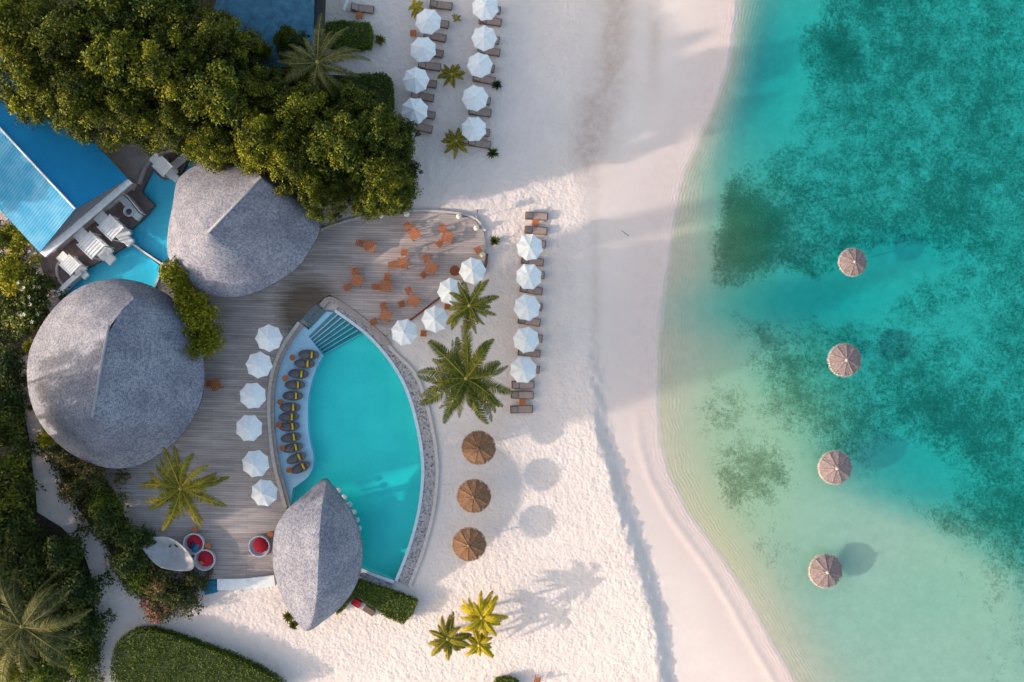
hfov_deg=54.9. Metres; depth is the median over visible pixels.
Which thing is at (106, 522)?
shrub
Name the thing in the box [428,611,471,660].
young palm
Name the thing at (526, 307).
parasol
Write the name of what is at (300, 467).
pool lounger
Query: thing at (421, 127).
sun lounger
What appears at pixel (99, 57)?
broadleaf tree
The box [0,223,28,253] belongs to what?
shrub
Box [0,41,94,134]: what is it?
broadleaf tree
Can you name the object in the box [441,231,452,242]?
dining table
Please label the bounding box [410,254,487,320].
deck edge
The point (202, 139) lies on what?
broadleaf tree
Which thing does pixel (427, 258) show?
dining chair
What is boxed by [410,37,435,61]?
parasol
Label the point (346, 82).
broadleaf tree
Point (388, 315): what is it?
dining table
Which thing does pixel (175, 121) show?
broadleaf tree
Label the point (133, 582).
shrub
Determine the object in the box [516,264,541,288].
parasol
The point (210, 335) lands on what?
shrub
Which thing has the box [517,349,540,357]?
sun lounger
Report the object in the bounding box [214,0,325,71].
dark blue roofed building
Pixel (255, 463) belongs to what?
parasol
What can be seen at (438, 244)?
dining chair
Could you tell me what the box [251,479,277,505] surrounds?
parasol
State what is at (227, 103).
broadleaf tree
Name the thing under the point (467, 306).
coconut palm
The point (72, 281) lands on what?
white wall
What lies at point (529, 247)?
parasol
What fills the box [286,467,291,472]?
side table
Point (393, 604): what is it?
hedge
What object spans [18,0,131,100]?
broadleaf tree
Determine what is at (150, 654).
hedge
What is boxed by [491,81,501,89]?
rosette plant
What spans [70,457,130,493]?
shrub
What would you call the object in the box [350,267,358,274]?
dining chair
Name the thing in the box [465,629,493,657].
young palm
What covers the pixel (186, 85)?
broadleaf tree
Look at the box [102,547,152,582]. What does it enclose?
shrub
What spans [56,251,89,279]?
cabana
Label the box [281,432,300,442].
pool lounger
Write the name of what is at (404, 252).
dining chair
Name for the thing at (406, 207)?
broadleaf tree
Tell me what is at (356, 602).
garden sofa
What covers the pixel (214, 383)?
dining table
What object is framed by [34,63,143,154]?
broadleaf tree
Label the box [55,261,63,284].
round kerb
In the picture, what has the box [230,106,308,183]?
broadleaf tree
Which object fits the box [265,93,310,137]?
broadleaf tree
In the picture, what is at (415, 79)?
parasol
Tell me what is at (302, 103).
broadleaf tree
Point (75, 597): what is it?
shrub
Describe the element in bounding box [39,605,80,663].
shrub
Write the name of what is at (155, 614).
shrub
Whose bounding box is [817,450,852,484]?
thatched parasol
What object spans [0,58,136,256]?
blue roofed building
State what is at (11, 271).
shrub
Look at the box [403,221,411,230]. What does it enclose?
dining chair
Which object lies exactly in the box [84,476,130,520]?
shrub
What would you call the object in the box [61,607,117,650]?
shrub
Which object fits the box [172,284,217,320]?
shrub
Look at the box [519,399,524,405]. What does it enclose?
table
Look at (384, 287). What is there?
dining table
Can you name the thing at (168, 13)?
broadleaf tree
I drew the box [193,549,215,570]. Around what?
round daybed
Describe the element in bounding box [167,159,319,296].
fan shaped pavilion
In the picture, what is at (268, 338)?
parasol
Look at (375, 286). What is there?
dining chair
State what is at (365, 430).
swimming pool
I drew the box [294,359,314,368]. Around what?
pool lounger
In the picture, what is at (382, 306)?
dining chair
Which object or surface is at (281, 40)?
broadleaf tree
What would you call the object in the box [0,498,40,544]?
shrub
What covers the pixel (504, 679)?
hedge
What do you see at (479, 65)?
parasol
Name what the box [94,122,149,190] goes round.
walkway
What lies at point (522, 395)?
sun lounger
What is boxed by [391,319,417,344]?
parasol
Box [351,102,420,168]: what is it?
broadleaf tree
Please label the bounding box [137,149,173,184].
curved wall
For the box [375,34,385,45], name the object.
rosette plant
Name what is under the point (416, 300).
dining table
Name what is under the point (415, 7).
palm
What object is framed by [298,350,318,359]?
pool lounger
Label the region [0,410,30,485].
broadleaf tree
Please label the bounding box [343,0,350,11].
parasol
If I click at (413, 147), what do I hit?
broadleaf tree
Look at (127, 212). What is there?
tub chair
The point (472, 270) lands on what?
parasol
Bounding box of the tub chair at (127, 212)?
[123,206,133,216]
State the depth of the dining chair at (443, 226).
84.30 m
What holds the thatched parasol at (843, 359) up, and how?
in the sea
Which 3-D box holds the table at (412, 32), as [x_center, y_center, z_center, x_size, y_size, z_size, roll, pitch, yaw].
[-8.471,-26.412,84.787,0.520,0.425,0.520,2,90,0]
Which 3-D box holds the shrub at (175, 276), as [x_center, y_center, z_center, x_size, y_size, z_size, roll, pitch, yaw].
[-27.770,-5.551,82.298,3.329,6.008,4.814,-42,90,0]
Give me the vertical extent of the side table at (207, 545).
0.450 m
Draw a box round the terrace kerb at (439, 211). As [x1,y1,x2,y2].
[321,210,485,231]
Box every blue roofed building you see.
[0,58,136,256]
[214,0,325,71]
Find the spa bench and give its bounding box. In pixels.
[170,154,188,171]
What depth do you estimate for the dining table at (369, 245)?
84.00 m
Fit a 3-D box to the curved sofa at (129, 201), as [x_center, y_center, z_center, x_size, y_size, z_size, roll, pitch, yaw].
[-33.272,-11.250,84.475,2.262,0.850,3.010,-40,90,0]
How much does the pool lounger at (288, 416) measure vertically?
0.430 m
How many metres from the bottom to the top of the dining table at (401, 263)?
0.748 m
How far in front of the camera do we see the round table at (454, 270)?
84.00 m
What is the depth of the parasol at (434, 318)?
82.71 m
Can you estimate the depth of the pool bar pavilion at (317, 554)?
80.56 m
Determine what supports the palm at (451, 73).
on the sand
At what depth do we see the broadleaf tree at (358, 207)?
79.94 m
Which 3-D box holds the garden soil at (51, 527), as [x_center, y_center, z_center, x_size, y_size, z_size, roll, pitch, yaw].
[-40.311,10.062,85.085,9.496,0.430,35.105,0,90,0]
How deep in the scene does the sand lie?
85.93 m
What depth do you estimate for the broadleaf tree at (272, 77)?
75.80 m
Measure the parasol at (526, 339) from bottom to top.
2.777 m
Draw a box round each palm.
[0,562,91,681]
[140,446,228,530]
[277,13,370,107]
[408,0,423,18]
[417,322,512,424]
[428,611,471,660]
[437,64,464,87]
[441,127,468,158]
[446,279,498,333]
[452,14,460,21]
[459,591,507,637]
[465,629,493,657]
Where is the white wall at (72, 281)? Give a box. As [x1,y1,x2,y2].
[56,270,82,296]
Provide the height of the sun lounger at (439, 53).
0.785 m
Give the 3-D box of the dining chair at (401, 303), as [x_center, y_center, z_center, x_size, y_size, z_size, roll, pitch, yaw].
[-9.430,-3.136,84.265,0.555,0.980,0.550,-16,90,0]
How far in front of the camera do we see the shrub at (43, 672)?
83.00 m
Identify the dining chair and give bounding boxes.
[342,283,350,290]
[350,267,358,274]
[355,239,364,246]
[369,318,377,325]
[371,284,379,289]
[379,302,386,309]
[383,273,390,280]
[388,261,395,267]
[397,300,405,307]
[401,248,407,255]
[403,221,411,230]
[405,286,412,294]
[419,271,427,278]
[421,254,429,262]
[435,239,443,247]
[438,223,446,231]
[474,246,481,253]
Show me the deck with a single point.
(222, 448)
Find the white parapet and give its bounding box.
[217,574,275,589]
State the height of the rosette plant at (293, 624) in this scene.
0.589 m
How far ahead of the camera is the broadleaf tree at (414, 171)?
80.66 m
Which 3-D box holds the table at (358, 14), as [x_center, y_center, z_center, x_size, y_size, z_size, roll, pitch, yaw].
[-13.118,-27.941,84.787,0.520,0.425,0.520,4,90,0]
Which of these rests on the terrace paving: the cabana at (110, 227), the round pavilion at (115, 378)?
the cabana at (110, 227)
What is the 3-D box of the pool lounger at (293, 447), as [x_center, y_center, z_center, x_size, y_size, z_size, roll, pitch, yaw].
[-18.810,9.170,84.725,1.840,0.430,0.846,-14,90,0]
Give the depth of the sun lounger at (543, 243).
84.56 m
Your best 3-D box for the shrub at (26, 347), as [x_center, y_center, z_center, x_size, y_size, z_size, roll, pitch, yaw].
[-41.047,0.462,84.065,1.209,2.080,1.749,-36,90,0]
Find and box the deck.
[109,206,486,579]
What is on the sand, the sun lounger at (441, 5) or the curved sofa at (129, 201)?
the sun lounger at (441, 5)
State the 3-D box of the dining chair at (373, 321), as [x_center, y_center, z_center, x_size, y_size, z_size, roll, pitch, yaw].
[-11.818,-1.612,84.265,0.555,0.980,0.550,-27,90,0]
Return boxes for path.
[322,205,375,218]
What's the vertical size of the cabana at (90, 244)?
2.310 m
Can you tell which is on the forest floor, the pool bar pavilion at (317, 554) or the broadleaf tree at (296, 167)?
the broadleaf tree at (296, 167)
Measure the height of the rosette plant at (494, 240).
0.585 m
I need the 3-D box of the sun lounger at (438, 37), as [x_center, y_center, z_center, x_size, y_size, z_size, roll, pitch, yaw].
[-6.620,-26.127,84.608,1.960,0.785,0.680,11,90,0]
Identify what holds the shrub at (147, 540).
on the sand
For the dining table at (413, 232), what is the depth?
84.00 m
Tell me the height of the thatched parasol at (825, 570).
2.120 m
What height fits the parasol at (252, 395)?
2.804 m
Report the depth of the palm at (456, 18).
84.50 m
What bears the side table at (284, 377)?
on the swimming pool at (365, 430)
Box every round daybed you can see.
[182,533,204,554]
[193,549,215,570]
[248,535,270,556]
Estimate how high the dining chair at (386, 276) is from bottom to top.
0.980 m
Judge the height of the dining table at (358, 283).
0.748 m
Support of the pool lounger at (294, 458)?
on the swimming pool at (365, 430)
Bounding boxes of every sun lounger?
[351,2,373,14]
[410,123,432,133]
[411,92,433,102]
[418,62,440,71]
[423,32,446,42]
[426,110,435,119]
[427,80,436,88]
[429,0,452,10]
[434,49,443,58]
[440,20,449,28]
[468,108,491,117]
[468,140,490,148]
[472,75,495,84]
[477,48,500,56]
[478,18,501,26]
[484,128,489,136]
[510,405,532,413]
[511,381,533,388]
[511,391,533,398]
[517,318,540,326]
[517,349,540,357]
[519,286,542,295]
[521,257,543,266]
[524,226,546,234]
[525,211,547,220]
[536,366,539,373]
[538,334,542,342]
[542,240,545,247]
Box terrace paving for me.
[36,117,189,290]
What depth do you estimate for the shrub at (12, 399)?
83.29 m
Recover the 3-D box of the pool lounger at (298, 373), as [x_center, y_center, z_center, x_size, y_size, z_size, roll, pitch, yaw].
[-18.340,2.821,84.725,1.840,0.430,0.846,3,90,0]
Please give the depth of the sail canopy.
83.96 m
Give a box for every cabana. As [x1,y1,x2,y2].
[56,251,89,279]
[73,227,116,264]
[94,210,134,246]
[148,152,179,182]
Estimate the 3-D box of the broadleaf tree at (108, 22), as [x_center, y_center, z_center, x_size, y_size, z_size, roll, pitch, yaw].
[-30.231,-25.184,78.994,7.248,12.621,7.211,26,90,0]
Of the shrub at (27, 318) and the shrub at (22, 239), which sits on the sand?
the shrub at (22, 239)
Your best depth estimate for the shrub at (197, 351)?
81.03 m
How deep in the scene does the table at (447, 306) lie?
84.58 m
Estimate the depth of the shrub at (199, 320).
81.09 m
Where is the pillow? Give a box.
[192,544,198,551]
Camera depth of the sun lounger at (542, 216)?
84.56 m
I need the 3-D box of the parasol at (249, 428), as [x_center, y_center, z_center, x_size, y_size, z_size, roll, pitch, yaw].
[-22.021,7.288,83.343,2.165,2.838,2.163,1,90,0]
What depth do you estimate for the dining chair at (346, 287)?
84.30 m
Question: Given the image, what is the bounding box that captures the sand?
[0,0,1023,681]
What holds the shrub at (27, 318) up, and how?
on the garden soil at (51, 527)
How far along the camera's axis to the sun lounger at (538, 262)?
84.56 m
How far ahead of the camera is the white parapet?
84.50 m
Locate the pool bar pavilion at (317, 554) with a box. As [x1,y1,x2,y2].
[272,478,362,630]
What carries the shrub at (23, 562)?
on the garden soil at (51, 527)
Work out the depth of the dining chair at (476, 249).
84.30 m
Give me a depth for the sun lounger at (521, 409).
84.56 m
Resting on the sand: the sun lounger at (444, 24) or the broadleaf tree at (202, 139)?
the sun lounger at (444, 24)
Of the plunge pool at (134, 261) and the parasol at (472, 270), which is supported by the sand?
the plunge pool at (134, 261)
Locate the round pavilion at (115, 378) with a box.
[27,279,204,467]
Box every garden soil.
[0,254,98,661]
[56,457,189,603]
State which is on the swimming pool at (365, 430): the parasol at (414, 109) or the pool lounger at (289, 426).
the pool lounger at (289, 426)
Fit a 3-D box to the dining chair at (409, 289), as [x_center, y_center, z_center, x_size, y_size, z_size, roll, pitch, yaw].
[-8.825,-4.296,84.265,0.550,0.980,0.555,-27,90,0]
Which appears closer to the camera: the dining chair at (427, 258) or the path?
the dining chair at (427, 258)
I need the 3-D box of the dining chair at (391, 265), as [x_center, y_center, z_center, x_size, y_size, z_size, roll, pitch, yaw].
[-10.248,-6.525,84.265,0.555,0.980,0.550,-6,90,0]
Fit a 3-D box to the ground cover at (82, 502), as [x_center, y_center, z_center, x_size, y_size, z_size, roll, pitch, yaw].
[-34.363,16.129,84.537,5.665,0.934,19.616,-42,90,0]
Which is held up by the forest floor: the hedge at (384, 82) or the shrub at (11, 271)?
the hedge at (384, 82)
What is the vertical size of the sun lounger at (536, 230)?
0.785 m
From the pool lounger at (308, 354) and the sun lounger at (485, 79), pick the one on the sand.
the sun lounger at (485, 79)
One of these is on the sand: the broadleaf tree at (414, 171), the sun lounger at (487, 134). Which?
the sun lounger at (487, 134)
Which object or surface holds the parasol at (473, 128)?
on the sand
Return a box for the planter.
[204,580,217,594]
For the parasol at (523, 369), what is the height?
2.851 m
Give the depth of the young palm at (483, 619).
81.87 m
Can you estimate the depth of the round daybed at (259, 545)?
84.20 m
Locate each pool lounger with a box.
[278,412,298,421]
[279,422,299,431]
[280,402,300,411]
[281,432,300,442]
[282,391,302,400]
[283,442,302,452]
[284,380,304,389]
[286,452,305,463]
[288,369,308,378]
[291,461,309,473]
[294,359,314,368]
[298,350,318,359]
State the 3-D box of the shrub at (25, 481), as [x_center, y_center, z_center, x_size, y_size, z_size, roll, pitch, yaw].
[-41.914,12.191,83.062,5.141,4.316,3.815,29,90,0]
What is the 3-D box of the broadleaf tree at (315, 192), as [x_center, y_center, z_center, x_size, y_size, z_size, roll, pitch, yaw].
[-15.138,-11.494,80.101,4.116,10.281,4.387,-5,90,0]
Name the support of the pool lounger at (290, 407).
on the swimming pool at (365, 430)
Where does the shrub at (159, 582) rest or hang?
on the garden soil at (110, 545)
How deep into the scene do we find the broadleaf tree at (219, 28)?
74.92 m
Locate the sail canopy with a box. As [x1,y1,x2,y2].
[139,536,193,570]
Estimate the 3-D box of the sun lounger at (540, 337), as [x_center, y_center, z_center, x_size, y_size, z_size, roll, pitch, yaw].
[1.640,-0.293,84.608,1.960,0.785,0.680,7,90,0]
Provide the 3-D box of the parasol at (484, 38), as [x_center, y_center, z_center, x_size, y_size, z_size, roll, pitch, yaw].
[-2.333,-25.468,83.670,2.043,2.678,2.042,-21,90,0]
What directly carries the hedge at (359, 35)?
on the sand
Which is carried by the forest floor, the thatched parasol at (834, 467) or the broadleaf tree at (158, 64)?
the broadleaf tree at (158, 64)
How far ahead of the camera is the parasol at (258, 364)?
82.49 m
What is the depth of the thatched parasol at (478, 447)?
82.73 m
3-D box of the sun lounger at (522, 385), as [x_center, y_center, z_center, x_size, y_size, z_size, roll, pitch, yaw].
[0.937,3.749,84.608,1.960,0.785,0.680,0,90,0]
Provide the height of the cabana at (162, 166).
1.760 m
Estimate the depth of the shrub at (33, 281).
83.35 m
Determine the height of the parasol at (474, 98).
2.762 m
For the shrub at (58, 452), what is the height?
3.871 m
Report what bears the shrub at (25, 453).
on the garden soil at (51, 527)
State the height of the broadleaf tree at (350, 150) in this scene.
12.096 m
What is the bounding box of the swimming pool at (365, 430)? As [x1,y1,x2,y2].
[267,297,438,588]
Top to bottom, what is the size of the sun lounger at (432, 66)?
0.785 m
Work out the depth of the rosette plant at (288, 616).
84.70 m
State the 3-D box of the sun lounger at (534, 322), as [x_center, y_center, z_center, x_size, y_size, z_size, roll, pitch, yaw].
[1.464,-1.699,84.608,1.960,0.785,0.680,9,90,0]
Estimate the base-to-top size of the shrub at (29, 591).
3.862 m
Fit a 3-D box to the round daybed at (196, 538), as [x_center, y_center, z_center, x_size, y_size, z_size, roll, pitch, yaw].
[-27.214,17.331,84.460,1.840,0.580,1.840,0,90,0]
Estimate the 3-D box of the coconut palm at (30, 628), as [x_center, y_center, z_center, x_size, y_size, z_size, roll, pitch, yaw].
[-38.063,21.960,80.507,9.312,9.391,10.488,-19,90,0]
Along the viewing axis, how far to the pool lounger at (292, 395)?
84.65 m
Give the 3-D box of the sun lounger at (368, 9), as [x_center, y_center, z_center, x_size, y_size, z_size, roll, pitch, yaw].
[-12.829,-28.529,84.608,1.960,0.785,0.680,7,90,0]
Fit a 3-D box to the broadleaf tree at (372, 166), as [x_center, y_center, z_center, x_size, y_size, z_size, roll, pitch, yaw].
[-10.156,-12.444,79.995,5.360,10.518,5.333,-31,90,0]
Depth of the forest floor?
84.84 m
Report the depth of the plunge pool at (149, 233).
85.45 m
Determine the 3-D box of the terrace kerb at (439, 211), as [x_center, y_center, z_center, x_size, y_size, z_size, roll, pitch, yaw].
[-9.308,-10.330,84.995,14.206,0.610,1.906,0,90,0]
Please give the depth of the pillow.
84.12 m
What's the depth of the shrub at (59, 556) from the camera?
82.56 m
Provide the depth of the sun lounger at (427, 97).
84.56 m
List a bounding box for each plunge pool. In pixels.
[63,243,163,298]
[131,161,199,261]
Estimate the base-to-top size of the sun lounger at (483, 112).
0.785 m
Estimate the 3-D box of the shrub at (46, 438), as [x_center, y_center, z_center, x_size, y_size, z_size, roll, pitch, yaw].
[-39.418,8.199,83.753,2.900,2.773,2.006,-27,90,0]
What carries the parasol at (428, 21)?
on the sand
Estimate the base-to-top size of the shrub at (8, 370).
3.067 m
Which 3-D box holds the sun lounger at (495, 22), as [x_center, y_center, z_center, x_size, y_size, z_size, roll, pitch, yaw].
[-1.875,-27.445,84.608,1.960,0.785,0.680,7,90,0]
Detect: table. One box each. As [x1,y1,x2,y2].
[205,543,210,548]
[209,378,222,390]
[277,399,282,404]
[282,375,287,380]
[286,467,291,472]
[350,273,364,286]
[356,12,361,18]
[364,240,376,252]
[379,309,392,321]
[380,280,391,291]
[397,258,408,268]
[407,227,421,240]
[407,294,420,307]
[410,30,415,36]
[420,330,426,336]
[424,261,437,274]
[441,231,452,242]
[444,303,450,309]
[450,266,459,275]
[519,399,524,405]
[532,219,538,225]
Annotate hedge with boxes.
[109,625,286,681]
[321,19,374,51]
[335,595,353,613]
[339,71,394,111]
[351,578,417,624]
[494,675,519,681]
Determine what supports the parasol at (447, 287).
on the sand
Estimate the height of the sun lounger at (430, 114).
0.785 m
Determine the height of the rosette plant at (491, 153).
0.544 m
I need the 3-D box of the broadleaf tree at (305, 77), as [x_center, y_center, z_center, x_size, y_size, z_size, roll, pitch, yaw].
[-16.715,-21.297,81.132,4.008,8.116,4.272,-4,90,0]
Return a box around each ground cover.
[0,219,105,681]
[41,443,198,622]
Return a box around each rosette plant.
[282,611,293,622]
[287,620,297,629]
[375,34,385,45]
[487,148,499,158]
[489,235,500,245]
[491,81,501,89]
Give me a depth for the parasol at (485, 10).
82.68 m
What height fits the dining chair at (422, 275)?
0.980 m
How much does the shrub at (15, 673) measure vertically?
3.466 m
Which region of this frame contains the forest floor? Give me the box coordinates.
[2,0,346,204]
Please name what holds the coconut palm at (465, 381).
on the sand
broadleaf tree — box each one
[0,0,72,73]
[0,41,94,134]
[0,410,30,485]
[0,476,27,531]
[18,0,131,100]
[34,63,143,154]
[50,35,91,79]
[78,0,183,62]
[78,24,186,113]
[100,76,173,158]
[121,0,231,65]
[130,23,220,120]
[152,96,225,167]
[164,67,211,118]
[175,54,273,150]
[176,8,273,76]
[185,115,241,174]
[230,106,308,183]
[232,29,275,68]
[235,62,298,114]
[265,78,337,156]
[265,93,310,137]
[266,132,329,199]
[272,22,309,62]
[282,57,332,94]
[296,174,350,225]
[301,105,380,195]
[318,77,353,109]
[326,82,383,124]
[336,153,364,204]
[345,179,389,222]
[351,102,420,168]
[352,148,423,218]
[373,124,415,159]
[377,154,422,190]
[377,181,412,217]
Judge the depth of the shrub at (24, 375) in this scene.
84.43 m
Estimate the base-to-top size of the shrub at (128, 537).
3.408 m
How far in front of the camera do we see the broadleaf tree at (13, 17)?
74.67 m
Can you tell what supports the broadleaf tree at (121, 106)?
on the forest floor
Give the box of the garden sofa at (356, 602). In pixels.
[349,596,375,615]
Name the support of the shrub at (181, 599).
on the sand
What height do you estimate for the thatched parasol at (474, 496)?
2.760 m
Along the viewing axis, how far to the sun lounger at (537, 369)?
84.56 m
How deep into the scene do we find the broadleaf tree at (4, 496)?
78.10 m
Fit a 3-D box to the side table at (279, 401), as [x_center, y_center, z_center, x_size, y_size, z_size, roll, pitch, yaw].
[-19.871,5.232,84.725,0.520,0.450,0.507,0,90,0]
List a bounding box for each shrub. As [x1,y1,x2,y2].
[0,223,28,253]
[0,246,41,299]
[0,289,50,337]
[0,344,27,391]
[0,376,29,427]
[0,425,44,464]
[0,466,46,510]
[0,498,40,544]
[0,533,51,588]
[0,655,27,681]
[1,223,34,257]
[15,267,69,311]
[15,572,66,623]
[17,641,72,681]
[21,373,26,383]
[22,337,32,354]
[26,404,32,411]
[35,427,56,451]
[37,524,90,580]
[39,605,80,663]
[41,443,82,474]
[51,566,115,613]
[56,471,100,505]
[60,635,106,681]
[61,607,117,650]
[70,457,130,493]
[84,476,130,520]
[87,495,130,545]
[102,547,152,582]
[111,519,151,555]
[121,561,167,599]
[138,588,171,626]
[140,563,196,612]
[141,526,156,547]
[157,256,203,297]
[163,574,215,620]
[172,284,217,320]
[178,330,222,361]
[179,301,225,351]
[179,567,215,591]
[194,324,227,355]
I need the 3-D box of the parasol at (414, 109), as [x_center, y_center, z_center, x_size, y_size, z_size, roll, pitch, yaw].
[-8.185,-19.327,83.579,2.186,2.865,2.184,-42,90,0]
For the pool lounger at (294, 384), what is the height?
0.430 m
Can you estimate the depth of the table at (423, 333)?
84.58 m
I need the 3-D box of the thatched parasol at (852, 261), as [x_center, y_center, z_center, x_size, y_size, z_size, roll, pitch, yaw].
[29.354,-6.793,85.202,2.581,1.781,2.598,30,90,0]
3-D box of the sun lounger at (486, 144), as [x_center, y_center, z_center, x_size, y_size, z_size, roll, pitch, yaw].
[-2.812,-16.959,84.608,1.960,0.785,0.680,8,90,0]
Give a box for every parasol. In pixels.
[236,415,261,440]
[240,383,265,408]
[242,450,268,476]
[245,351,272,377]
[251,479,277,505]
[255,324,282,351]
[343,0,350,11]
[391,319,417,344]
[401,98,427,123]
[402,66,429,93]
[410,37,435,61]
[415,8,440,34]
[421,305,447,332]
[437,278,462,304]
[452,527,486,561]
[456,479,490,513]
[459,257,485,283]
[461,430,495,464]
[462,85,487,111]
[462,117,485,140]
[467,52,492,77]
[471,25,496,50]
[472,0,498,20]
[510,357,536,382]
[513,327,538,352]
[514,294,539,320]
[516,234,542,260]
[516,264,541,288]
[808,553,842,588]
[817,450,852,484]
[827,343,861,377]
[837,247,866,276]
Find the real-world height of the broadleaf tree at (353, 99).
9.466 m
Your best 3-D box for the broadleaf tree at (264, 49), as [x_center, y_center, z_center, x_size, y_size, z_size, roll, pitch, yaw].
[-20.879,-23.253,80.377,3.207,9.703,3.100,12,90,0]
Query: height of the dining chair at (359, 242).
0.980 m
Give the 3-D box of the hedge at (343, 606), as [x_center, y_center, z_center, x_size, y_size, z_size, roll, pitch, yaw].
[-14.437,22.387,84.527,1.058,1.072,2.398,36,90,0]
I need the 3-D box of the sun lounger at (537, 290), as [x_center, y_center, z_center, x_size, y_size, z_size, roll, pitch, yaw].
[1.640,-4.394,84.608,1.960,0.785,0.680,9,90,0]
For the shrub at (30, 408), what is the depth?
84.46 m
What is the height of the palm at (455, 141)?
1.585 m
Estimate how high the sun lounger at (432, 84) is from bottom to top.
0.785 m
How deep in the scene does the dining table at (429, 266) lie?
84.00 m
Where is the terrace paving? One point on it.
(144, 202)
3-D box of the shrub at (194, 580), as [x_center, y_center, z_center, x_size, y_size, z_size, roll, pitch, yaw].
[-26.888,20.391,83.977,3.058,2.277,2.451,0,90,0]
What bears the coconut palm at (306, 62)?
on the forest floor
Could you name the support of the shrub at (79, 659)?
on the sand
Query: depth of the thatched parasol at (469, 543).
82.73 m
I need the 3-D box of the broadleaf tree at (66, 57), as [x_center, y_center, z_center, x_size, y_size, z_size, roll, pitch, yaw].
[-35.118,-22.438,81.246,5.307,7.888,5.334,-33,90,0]
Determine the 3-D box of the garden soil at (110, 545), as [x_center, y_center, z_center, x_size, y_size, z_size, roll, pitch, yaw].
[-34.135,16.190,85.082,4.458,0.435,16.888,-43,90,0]
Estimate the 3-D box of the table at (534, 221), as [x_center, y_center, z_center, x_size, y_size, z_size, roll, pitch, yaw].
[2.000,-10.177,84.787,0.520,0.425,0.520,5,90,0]
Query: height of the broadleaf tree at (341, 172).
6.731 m
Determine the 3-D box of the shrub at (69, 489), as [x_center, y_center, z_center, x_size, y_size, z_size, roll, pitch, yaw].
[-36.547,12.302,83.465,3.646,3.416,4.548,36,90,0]
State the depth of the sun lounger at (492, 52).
84.56 m
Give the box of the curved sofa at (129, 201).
[106,193,145,220]
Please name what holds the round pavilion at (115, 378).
on the deck

